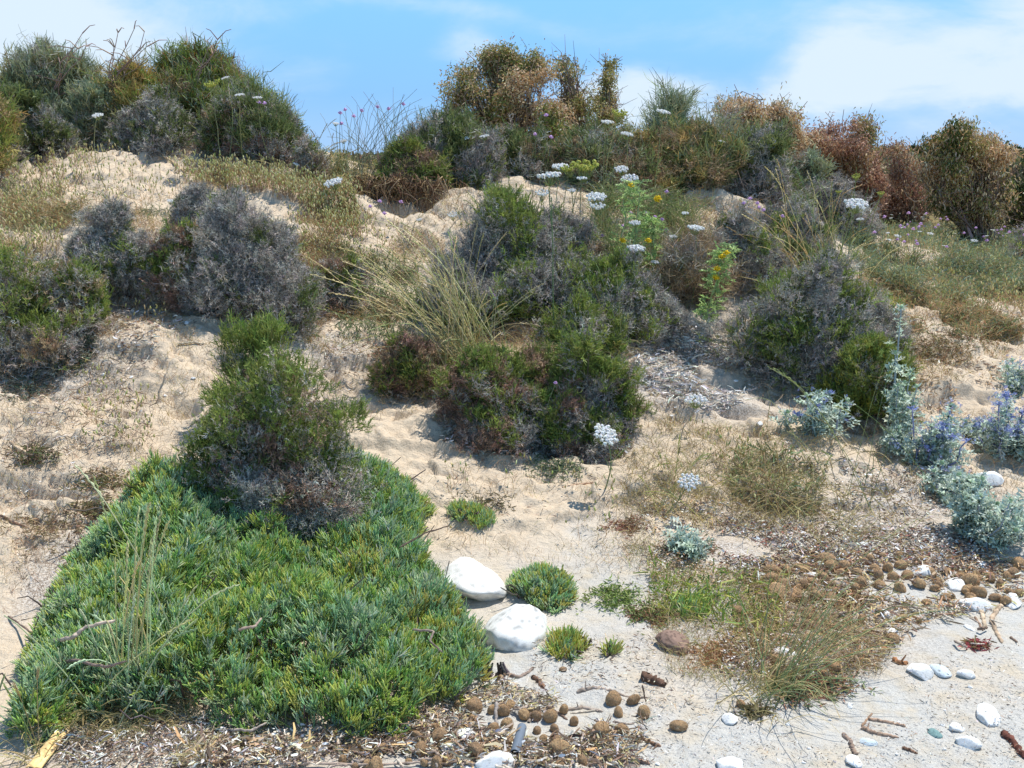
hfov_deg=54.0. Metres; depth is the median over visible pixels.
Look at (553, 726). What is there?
seaweed ball
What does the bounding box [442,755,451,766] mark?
seaweed ball
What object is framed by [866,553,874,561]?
seaweed ball
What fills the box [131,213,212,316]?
shrub
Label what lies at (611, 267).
shrub
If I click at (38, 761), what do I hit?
split cane
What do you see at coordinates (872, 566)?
seaweed ball
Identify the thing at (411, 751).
driftwood stick
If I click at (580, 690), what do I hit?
driftwood stick
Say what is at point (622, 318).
grass clump
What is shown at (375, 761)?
seaweed ball
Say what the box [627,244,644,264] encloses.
wild carrot
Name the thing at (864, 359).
shrub
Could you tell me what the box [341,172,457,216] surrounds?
root tangle
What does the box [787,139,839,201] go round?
shrub
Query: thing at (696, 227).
wild carrot
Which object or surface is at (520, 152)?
shrub
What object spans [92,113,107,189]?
wild carrot
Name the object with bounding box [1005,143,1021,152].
pine tree
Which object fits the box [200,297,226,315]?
driftwood stick
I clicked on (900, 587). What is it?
seaweed ball
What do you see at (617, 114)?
wild carrot
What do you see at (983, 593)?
seaweed ball
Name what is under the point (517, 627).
white boulder
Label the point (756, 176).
shrub
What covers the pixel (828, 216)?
grass clump
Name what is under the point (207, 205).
shrub
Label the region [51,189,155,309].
shrub
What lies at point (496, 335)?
dry grass
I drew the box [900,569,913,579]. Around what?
seaweed ball
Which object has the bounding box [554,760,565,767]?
seaweed ball
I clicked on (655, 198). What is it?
golden thistle
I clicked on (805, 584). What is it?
seaweed ball
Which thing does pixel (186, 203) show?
shrub
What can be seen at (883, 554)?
seaweed ball
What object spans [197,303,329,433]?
shrub
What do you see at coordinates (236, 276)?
shrub
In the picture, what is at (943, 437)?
sea holly
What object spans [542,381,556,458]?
pink flower
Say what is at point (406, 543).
driftwood stick
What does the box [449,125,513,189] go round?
shrub
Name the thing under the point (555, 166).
wild carrot
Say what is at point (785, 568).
seaweed ball
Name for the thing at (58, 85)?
dead weed
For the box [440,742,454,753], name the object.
white pebble
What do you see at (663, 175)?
shrub
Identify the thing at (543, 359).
shrub
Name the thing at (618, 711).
seaweed ball
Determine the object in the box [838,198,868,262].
wild carrot
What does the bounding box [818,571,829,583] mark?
seaweed ball
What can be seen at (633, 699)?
seaweed ball
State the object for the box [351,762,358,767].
seaweed ball
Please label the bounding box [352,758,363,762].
driftwood stick
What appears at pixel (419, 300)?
shrub
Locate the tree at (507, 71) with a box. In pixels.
[433,35,579,144]
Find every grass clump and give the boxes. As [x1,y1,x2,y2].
[0,667,97,767]
[4,464,239,748]
[247,118,383,206]
[306,218,553,403]
[544,187,553,341]
[589,259,649,361]
[590,433,756,534]
[628,400,930,594]
[696,515,955,732]
[704,352,978,554]
[727,160,906,303]
[764,155,892,298]
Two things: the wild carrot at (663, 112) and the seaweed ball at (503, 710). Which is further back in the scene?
the wild carrot at (663, 112)
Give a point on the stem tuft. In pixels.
(372, 172)
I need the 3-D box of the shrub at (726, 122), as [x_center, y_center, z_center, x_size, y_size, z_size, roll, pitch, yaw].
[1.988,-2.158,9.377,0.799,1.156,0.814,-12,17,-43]
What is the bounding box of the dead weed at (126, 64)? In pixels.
[87,20,158,132]
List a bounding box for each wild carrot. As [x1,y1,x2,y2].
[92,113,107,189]
[203,79,221,159]
[221,76,232,161]
[234,93,255,163]
[252,96,274,169]
[323,177,346,192]
[326,122,350,174]
[340,139,353,188]
[447,203,462,220]
[479,134,488,152]
[535,188,548,219]
[537,172,561,211]
[551,163,568,207]
[559,163,574,210]
[567,188,575,218]
[569,176,586,216]
[571,159,598,211]
[577,202,604,244]
[586,192,606,252]
[594,423,629,488]
[601,108,626,230]
[601,120,613,233]
[614,165,629,237]
[616,174,648,246]
[621,131,634,232]
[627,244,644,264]
[629,220,640,247]
[649,260,658,280]
[650,109,670,226]
[658,473,700,516]
[663,235,676,265]
[672,390,706,408]
[687,224,704,307]
[821,190,841,250]
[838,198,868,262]
[840,173,859,257]
[856,218,866,278]
[861,191,884,282]
[967,239,977,256]
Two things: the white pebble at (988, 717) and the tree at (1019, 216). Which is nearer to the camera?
the white pebble at (988, 717)
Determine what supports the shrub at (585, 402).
on the ground at (416, 443)
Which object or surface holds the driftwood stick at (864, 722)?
on the ground at (416, 443)
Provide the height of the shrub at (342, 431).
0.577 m
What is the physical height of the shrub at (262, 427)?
0.910 m
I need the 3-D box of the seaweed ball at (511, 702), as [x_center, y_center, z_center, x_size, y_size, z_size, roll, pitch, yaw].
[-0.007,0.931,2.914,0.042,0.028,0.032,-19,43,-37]
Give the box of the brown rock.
[655,630,688,654]
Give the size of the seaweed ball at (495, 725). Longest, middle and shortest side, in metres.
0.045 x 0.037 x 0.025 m
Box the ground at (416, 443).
[0,119,1023,767]
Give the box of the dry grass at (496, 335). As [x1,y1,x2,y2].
[0,159,1023,765]
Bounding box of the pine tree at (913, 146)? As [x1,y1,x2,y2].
[905,141,920,153]
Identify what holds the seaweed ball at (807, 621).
on the ground at (416, 443)
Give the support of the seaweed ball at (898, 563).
on the ground at (416, 443)
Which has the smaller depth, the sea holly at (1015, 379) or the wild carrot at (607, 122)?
the sea holly at (1015, 379)
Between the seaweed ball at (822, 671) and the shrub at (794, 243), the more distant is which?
the shrub at (794, 243)
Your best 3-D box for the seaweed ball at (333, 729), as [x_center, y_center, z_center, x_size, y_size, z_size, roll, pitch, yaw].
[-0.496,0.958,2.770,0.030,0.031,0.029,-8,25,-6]
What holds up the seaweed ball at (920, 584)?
on the ground at (416, 443)
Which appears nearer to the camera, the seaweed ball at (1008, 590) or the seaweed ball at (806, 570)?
the seaweed ball at (1008, 590)
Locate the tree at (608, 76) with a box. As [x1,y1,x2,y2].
[581,49,635,133]
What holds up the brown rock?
on the ground at (416, 443)
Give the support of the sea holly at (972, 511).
on the ground at (416, 443)
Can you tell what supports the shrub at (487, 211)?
on the ground at (416, 443)
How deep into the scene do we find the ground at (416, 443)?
4.17 m
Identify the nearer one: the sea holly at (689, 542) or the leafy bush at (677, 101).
the sea holly at (689, 542)
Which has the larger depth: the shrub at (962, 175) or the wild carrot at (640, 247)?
the shrub at (962, 175)
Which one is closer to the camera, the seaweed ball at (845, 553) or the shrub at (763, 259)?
the seaweed ball at (845, 553)
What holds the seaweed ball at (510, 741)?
on the ground at (416, 443)
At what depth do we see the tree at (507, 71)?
13.33 m
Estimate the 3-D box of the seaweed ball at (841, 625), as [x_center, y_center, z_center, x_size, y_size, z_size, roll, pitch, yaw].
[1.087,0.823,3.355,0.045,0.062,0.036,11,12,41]
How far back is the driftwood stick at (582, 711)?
2.89 m
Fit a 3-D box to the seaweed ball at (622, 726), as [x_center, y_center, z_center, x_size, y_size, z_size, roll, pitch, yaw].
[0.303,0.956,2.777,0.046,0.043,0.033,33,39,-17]
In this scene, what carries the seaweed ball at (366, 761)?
on the ground at (416, 443)
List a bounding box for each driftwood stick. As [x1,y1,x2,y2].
[0,434,26,454]
[0,514,25,526]
[8,615,39,639]
[53,620,114,642]
[65,659,126,667]
[158,152,188,173]
[177,341,203,344]
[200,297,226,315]
[218,722,266,731]
[238,618,261,630]
[278,761,443,765]
[299,756,307,761]
[329,763,347,767]
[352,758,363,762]
[399,526,447,547]
[401,749,415,752]
[413,628,442,652]
[417,757,442,760]
[426,748,438,753]
[441,761,457,764]
[480,726,514,735]
[494,702,498,724]
[506,667,533,677]
[512,705,527,709]
[531,675,544,687]
[544,704,566,719]
[557,764,567,767]
[563,482,592,487]
[568,702,602,711]
[570,709,601,713]
[576,681,611,693]
[602,749,649,764]
[612,690,645,697]
[613,721,634,724]
[630,734,660,748]
[841,732,858,754]
[861,713,872,725]
[861,722,898,737]
[868,717,905,726]
[892,655,907,664]
[902,746,917,753]
[935,613,953,615]
[954,640,967,647]
[977,626,987,630]
[979,610,986,626]
[989,604,1003,642]
[1000,730,1023,757]
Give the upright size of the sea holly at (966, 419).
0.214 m
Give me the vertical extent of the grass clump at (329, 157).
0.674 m
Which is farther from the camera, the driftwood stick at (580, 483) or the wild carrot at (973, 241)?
the wild carrot at (973, 241)
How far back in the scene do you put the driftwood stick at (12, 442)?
4.30 m
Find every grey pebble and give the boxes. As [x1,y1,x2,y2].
[860,738,877,745]
[929,664,951,677]
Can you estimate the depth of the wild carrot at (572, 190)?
6.39 m
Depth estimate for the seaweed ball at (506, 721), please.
2.79 m
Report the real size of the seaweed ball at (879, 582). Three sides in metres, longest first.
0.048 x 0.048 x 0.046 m
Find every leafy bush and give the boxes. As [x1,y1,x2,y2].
[0,25,107,117]
[0,76,36,186]
[74,43,174,131]
[136,26,261,126]
[192,61,306,134]
[626,67,706,135]
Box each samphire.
[0,443,496,749]
[444,498,497,531]
[500,560,578,614]
[537,623,592,661]
[598,635,625,656]
[668,585,712,619]
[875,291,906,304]
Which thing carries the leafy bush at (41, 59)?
on the ground at (416, 443)
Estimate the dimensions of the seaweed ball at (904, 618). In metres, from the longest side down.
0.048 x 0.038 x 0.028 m
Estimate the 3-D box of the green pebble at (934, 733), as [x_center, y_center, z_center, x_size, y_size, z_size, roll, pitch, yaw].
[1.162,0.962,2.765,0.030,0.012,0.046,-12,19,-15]
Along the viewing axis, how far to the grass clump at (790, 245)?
6.51 m
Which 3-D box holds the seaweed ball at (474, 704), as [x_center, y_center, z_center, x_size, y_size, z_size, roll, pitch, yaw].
[-0.107,0.926,2.886,0.042,0.058,0.059,0,6,34]
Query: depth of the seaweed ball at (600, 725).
2.75 m
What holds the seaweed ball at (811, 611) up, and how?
on the ground at (416, 443)
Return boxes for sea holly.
[660,516,713,561]
[769,387,860,439]
[874,418,915,458]
[877,303,925,449]
[882,391,981,469]
[916,450,969,502]
[938,472,1023,550]
[952,470,991,496]
[954,412,1001,446]
[962,384,1023,462]
[995,355,1023,397]
[1006,419,1023,463]
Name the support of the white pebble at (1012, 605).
on the ground at (416, 443)
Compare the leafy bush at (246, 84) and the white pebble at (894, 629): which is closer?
the white pebble at (894, 629)
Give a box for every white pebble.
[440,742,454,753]
[457,728,476,742]
[475,750,515,767]
[716,756,742,767]
[721,713,737,725]
[774,647,797,661]
[845,754,862,767]
[872,609,889,617]
[884,628,899,635]
[906,663,933,680]
[912,565,930,576]
[944,577,964,591]
[949,722,964,731]
[955,736,982,749]
[957,670,975,678]
[959,597,992,611]
[963,624,974,631]
[976,471,1003,485]
[976,561,990,572]
[976,703,1000,726]
[1006,593,1021,609]
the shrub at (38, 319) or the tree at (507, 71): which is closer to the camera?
the shrub at (38, 319)
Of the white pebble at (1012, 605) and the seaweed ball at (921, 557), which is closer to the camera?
the white pebble at (1012, 605)
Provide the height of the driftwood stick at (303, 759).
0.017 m
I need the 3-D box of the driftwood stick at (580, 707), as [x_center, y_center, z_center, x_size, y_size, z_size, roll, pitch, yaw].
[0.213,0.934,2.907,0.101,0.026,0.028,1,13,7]
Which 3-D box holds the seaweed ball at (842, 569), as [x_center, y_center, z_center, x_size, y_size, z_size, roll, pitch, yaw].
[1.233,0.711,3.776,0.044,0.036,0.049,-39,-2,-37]
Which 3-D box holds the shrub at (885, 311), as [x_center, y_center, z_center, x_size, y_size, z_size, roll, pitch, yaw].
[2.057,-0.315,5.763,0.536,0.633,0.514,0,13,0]
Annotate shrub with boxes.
[0,76,89,165]
[0,238,130,380]
[44,74,119,149]
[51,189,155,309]
[99,225,169,315]
[100,79,204,163]
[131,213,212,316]
[161,336,398,547]
[165,182,331,349]
[167,178,222,226]
[183,458,336,567]
[190,192,247,256]
[193,87,319,168]
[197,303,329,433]
[279,258,335,325]
[288,130,332,181]
[289,395,364,488]
[312,249,379,318]
[363,326,453,404]
[370,129,462,194]
[379,96,487,189]
[405,240,484,315]
[408,174,593,338]
[428,339,559,465]
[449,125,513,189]
[468,184,535,252]
[489,113,557,186]
[508,337,568,420]
[522,285,639,362]
[523,321,658,464]
[531,123,600,188]
[534,196,614,309]
[543,239,672,351]
[556,110,671,196]
[587,190,758,316]
[618,117,699,202]
[620,260,670,340]
[624,284,700,354]
[651,106,755,200]
[689,91,747,138]
[694,236,922,401]
[699,193,804,302]
[707,81,819,159]
[725,115,821,212]
[753,190,840,255]
[775,231,818,269]
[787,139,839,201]
[794,105,902,216]
[798,329,932,437]
[800,168,887,243]
[857,277,919,363]
[873,132,942,225]
[900,111,1023,244]
[1005,221,1023,263]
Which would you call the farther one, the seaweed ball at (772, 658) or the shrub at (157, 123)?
the shrub at (157, 123)
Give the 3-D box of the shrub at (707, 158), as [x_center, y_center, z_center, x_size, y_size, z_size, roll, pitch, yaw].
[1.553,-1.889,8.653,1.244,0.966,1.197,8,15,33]
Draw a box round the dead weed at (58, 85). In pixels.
[24,25,94,107]
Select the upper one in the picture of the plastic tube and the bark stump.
the bark stump
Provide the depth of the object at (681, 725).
2.78 m
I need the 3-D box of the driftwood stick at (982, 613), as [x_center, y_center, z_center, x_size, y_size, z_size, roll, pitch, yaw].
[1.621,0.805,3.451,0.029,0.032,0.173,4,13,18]
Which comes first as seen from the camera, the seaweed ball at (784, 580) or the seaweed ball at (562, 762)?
the seaweed ball at (562, 762)
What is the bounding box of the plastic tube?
[510,723,526,757]
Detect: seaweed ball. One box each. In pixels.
[328,726,337,734]
[338,754,346,762]
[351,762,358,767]
[363,759,369,767]
[368,755,381,767]
[377,743,388,753]
[393,734,403,746]
[411,730,424,740]
[414,741,427,756]
[420,759,428,766]
[431,722,439,731]
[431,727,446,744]
[431,755,441,767]
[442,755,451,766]
[454,700,461,709]
[466,696,482,714]
[468,714,476,721]
[468,742,484,756]
[479,736,487,745]
[487,704,494,714]
[487,722,498,732]
[497,703,509,716]
[500,717,513,729]
[505,736,512,744]
[506,699,515,708]
[518,708,529,720]
[521,746,531,757]
[531,710,541,721]
[533,726,540,734]
[539,734,547,744]
[543,709,557,722]
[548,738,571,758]
[550,723,558,732]
[551,735,561,740]
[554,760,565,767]
[559,703,567,714]
[569,716,578,725]
[577,754,587,766]
[592,720,609,737]
[605,691,621,706]
[614,706,622,717]
[614,723,629,734]
[626,694,640,704]
[637,705,650,718]
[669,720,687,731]
[732,605,746,615]
[736,699,744,707]
[762,572,777,584]
[764,564,781,574]
[767,582,785,599]
[770,654,780,665]
[778,578,789,588]
[782,564,791,575]
[788,593,798,602]
[793,562,802,569]
[793,587,801,599]
[799,565,810,573]
[799,579,808,590]
[801,606,813,617]
[802,620,812,629]
[807,577,817,586]
[810,590,821,600]
[816,552,835,565]
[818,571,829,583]
[820,669,828,676]
[824,560,835,572]
[826,580,836,587]
[829,662,841,672]
[831,622,843,631]
[834,568,845,576]
[838,549,846,559]
[839,560,850,570]
[850,582,859,589]
[851,568,861,578]
[856,576,866,588]
[858,614,867,623]
[860,557,868,566]
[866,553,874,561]
[868,563,879,572]
[873,569,883,579]
[873,579,885,589]
[879,552,886,556]
[882,562,892,571]
[887,571,899,580]
[887,633,899,644]
[894,551,903,559]
[894,560,907,568]
[894,581,905,592]
[895,614,907,621]
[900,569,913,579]
[911,578,926,588]
[916,556,925,562]
[921,599,931,604]
[926,566,936,575]
[929,584,939,591]
[932,581,943,587]
[940,593,950,600]
[961,587,969,593]
[962,573,979,585]
[970,585,980,596]
[979,587,987,597]
[986,573,995,582]
[988,593,1001,600]
[995,578,1003,588]
[999,595,1011,605]
[1003,571,1011,580]
[1004,587,1013,594]
[1007,567,1020,578]
[1010,556,1023,569]
[1014,588,1023,596]
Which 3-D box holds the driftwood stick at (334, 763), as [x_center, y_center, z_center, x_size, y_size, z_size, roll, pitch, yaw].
[-0.392,0.988,2.618,0.433,0.012,0.018,0,13,-1]
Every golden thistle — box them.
[609,178,640,249]
[619,179,661,277]
[639,212,668,286]
[693,241,741,322]
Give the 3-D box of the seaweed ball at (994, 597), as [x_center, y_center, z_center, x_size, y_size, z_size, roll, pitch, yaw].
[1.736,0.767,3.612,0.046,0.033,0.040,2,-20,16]
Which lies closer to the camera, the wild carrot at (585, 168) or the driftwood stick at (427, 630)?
the driftwood stick at (427, 630)
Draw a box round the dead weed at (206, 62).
[182,28,230,120]
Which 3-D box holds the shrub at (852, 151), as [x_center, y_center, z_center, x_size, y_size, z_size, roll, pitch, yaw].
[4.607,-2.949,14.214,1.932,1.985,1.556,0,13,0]
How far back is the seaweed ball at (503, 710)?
2.86 m
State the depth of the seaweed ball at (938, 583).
3.69 m
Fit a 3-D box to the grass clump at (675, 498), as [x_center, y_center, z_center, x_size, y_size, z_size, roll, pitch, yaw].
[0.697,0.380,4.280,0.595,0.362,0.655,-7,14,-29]
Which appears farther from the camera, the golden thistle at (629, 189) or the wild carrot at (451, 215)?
the wild carrot at (451, 215)
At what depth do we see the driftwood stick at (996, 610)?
3.41 m
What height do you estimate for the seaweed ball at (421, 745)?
0.052 m
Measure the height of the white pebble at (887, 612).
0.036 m
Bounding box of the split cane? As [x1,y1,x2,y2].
[25,716,76,767]
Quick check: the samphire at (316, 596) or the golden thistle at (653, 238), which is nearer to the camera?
the samphire at (316, 596)
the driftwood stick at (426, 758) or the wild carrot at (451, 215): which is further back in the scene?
the wild carrot at (451, 215)
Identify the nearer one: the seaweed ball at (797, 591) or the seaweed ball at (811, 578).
the seaweed ball at (797, 591)
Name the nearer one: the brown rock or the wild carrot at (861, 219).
the brown rock
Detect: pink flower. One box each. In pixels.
[338,111,342,170]
[344,108,355,179]
[358,109,363,172]
[530,113,547,201]
[532,132,536,200]
[540,135,552,204]
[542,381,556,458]
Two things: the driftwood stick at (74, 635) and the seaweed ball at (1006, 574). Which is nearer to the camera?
the driftwood stick at (74, 635)
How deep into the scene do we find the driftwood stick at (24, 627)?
3.32 m
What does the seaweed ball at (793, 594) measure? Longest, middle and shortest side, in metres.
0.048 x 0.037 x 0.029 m
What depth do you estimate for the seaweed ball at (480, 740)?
2.71 m
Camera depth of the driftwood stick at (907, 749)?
2.69 m
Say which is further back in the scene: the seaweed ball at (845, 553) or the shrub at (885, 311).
the shrub at (885, 311)
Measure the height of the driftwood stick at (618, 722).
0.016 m
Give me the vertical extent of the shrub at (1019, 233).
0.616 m
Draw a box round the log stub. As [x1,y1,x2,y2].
[640,671,666,687]
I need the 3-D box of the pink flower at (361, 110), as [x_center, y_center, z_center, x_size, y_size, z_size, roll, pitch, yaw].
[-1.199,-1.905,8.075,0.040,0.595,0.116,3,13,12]
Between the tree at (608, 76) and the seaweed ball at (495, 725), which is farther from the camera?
the tree at (608, 76)
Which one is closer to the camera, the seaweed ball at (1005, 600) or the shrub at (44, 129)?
the seaweed ball at (1005, 600)
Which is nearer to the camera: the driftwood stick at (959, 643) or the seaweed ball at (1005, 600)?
the driftwood stick at (959, 643)
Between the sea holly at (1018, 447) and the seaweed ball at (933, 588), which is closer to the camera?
the seaweed ball at (933, 588)
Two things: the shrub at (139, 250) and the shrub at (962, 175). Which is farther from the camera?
the shrub at (962, 175)
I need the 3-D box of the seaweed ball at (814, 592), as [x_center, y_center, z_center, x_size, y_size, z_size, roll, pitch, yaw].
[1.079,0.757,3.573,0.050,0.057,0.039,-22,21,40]
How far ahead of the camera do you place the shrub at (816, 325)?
5.53 m
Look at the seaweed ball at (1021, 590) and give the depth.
3.64 m
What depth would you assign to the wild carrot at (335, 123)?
7.85 m
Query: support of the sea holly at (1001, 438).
on the ground at (416, 443)
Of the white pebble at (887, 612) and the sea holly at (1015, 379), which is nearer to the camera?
the white pebble at (887, 612)
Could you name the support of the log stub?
on the ground at (416, 443)
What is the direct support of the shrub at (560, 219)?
on the ground at (416, 443)
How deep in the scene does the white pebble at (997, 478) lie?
4.54 m
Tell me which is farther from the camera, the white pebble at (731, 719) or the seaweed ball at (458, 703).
the seaweed ball at (458, 703)
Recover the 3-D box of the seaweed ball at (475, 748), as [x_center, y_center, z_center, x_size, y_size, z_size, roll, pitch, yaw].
[-0.093,0.972,2.666,0.048,0.062,0.041,3,52,38]
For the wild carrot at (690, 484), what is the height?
0.204 m
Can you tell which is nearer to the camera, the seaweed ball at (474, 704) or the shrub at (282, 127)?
the seaweed ball at (474, 704)
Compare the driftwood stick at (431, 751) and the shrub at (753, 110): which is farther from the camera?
the shrub at (753, 110)
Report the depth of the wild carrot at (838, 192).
6.52 m
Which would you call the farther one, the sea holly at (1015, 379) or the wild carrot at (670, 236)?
the wild carrot at (670, 236)
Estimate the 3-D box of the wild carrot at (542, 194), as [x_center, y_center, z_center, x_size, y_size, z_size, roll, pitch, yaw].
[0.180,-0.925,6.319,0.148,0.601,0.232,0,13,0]
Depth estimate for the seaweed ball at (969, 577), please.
3.72 m
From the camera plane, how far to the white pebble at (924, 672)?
3.07 m
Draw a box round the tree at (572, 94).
[550,42,608,143]
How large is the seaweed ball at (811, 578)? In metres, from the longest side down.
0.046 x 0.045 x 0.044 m
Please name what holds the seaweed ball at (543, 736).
on the ground at (416, 443)
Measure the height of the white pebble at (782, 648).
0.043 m
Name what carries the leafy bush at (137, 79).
on the ground at (416, 443)
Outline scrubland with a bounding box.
[332,140,1023,212]
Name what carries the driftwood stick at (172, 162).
on the ground at (416, 443)
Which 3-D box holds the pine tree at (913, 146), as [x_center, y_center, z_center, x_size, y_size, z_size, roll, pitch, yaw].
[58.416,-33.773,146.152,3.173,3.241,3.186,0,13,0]
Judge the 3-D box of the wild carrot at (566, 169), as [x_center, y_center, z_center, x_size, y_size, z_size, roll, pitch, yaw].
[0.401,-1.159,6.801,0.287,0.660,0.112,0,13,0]
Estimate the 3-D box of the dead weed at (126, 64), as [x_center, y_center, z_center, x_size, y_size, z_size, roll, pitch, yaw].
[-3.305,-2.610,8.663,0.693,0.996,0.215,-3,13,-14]
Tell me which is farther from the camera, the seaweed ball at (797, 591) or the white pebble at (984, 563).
the white pebble at (984, 563)
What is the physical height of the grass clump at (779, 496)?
0.552 m
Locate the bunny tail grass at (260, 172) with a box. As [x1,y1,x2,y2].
[0,140,1023,540]
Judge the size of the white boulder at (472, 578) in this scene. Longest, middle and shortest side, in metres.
0.303 x 0.239 x 0.133 m
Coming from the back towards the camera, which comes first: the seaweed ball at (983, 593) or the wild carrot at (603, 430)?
the wild carrot at (603, 430)
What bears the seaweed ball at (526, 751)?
on the ground at (416, 443)
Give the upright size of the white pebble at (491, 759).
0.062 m
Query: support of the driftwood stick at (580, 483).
on the ground at (416, 443)
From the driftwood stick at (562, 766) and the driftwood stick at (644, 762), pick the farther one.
the driftwood stick at (644, 762)
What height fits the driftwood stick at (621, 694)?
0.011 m
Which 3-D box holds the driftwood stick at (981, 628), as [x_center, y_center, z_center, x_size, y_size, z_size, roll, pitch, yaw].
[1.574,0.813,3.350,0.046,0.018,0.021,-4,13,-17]
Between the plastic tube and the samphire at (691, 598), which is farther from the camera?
the samphire at (691, 598)
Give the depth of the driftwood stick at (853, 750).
2.71 m
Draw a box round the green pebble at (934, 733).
[927,728,942,738]
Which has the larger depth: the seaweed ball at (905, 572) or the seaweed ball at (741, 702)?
the seaweed ball at (905, 572)
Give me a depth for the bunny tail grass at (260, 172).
7.39 m
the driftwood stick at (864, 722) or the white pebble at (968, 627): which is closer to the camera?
the driftwood stick at (864, 722)
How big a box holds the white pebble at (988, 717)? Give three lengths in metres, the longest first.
0.103 x 0.064 x 0.045 m
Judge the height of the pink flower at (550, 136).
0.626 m
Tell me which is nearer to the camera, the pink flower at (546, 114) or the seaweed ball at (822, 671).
the seaweed ball at (822, 671)
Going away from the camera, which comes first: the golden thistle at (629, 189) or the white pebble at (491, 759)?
the white pebble at (491, 759)
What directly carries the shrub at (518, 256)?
on the ground at (416, 443)
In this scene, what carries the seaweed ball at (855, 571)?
on the ground at (416, 443)
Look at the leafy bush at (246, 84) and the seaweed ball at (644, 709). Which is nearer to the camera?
the seaweed ball at (644, 709)
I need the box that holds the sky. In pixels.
[0,0,1023,154]
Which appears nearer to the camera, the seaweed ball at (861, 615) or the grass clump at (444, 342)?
the seaweed ball at (861, 615)
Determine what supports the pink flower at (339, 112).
on the ground at (416, 443)
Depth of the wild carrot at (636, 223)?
6.04 m
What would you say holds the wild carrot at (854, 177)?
on the ground at (416, 443)
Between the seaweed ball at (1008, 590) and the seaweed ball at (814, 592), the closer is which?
the seaweed ball at (814, 592)
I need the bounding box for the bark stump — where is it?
[486,662,509,679]
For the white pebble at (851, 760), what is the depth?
2.63 m
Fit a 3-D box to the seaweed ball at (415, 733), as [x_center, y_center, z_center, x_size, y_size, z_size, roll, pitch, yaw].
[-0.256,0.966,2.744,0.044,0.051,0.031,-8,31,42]
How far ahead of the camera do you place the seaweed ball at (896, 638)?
3.26 m
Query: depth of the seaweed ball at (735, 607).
3.46 m
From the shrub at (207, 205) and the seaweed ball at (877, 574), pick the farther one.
the shrub at (207, 205)
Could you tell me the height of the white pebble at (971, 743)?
0.035 m
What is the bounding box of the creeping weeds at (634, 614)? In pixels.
[0,302,1013,723]
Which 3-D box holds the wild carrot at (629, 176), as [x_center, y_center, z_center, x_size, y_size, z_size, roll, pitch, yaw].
[0.800,-1.069,6.633,0.217,0.625,0.124,0,13,0]
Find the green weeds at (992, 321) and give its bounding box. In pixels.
[0,147,1023,633]
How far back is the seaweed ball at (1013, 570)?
3.81 m
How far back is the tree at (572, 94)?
13.77 m
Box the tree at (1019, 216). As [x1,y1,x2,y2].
[994,147,1023,232]
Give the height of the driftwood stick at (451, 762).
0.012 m
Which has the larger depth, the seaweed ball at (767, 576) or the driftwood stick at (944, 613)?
the seaweed ball at (767, 576)
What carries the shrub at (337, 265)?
on the ground at (416, 443)
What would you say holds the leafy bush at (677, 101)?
on the ground at (416, 443)
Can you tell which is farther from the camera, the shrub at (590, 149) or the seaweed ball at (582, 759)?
the shrub at (590, 149)
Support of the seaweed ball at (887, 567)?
on the ground at (416, 443)
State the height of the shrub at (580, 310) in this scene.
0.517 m
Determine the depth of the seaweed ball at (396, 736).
2.72 m
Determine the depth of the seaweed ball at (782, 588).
3.58 m
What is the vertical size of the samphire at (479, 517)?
0.157 m
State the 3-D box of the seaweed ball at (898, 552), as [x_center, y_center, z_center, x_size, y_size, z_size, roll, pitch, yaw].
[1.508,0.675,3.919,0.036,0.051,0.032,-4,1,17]
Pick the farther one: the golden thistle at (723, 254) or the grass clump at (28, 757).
the golden thistle at (723, 254)
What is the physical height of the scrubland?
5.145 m
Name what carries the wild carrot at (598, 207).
on the ground at (416, 443)
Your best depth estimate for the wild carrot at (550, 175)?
6.46 m
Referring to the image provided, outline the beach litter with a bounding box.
[0,295,1023,767]
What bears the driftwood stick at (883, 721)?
on the ground at (416, 443)
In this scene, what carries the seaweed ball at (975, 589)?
on the ground at (416, 443)
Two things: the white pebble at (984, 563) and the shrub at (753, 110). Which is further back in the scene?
the shrub at (753, 110)
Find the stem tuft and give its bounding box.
[251,89,456,217]
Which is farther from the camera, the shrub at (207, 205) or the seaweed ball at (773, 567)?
the shrub at (207, 205)
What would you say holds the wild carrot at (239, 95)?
on the ground at (416, 443)
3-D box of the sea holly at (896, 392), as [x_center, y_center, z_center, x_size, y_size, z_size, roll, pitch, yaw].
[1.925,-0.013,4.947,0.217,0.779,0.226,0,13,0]
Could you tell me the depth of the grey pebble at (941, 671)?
3.08 m
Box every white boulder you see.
[444,557,506,601]
[484,604,546,651]
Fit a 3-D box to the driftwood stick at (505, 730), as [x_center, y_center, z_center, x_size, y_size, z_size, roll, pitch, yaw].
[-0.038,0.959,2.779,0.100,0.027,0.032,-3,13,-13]
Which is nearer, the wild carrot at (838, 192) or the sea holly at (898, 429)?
the sea holly at (898, 429)
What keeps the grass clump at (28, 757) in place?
on the ground at (416, 443)
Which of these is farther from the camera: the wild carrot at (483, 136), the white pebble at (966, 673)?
the wild carrot at (483, 136)
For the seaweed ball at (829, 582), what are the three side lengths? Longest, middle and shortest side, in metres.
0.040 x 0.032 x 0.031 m
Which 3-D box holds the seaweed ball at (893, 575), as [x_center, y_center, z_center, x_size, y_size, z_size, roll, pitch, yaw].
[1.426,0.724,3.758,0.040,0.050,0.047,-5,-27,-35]
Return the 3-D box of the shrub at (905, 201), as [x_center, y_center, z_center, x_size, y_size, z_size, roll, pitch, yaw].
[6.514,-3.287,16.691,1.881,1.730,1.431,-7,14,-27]
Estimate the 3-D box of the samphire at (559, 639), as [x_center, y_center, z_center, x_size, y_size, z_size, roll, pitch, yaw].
[0.178,0.860,3.265,0.174,0.136,0.206,3,13,15]

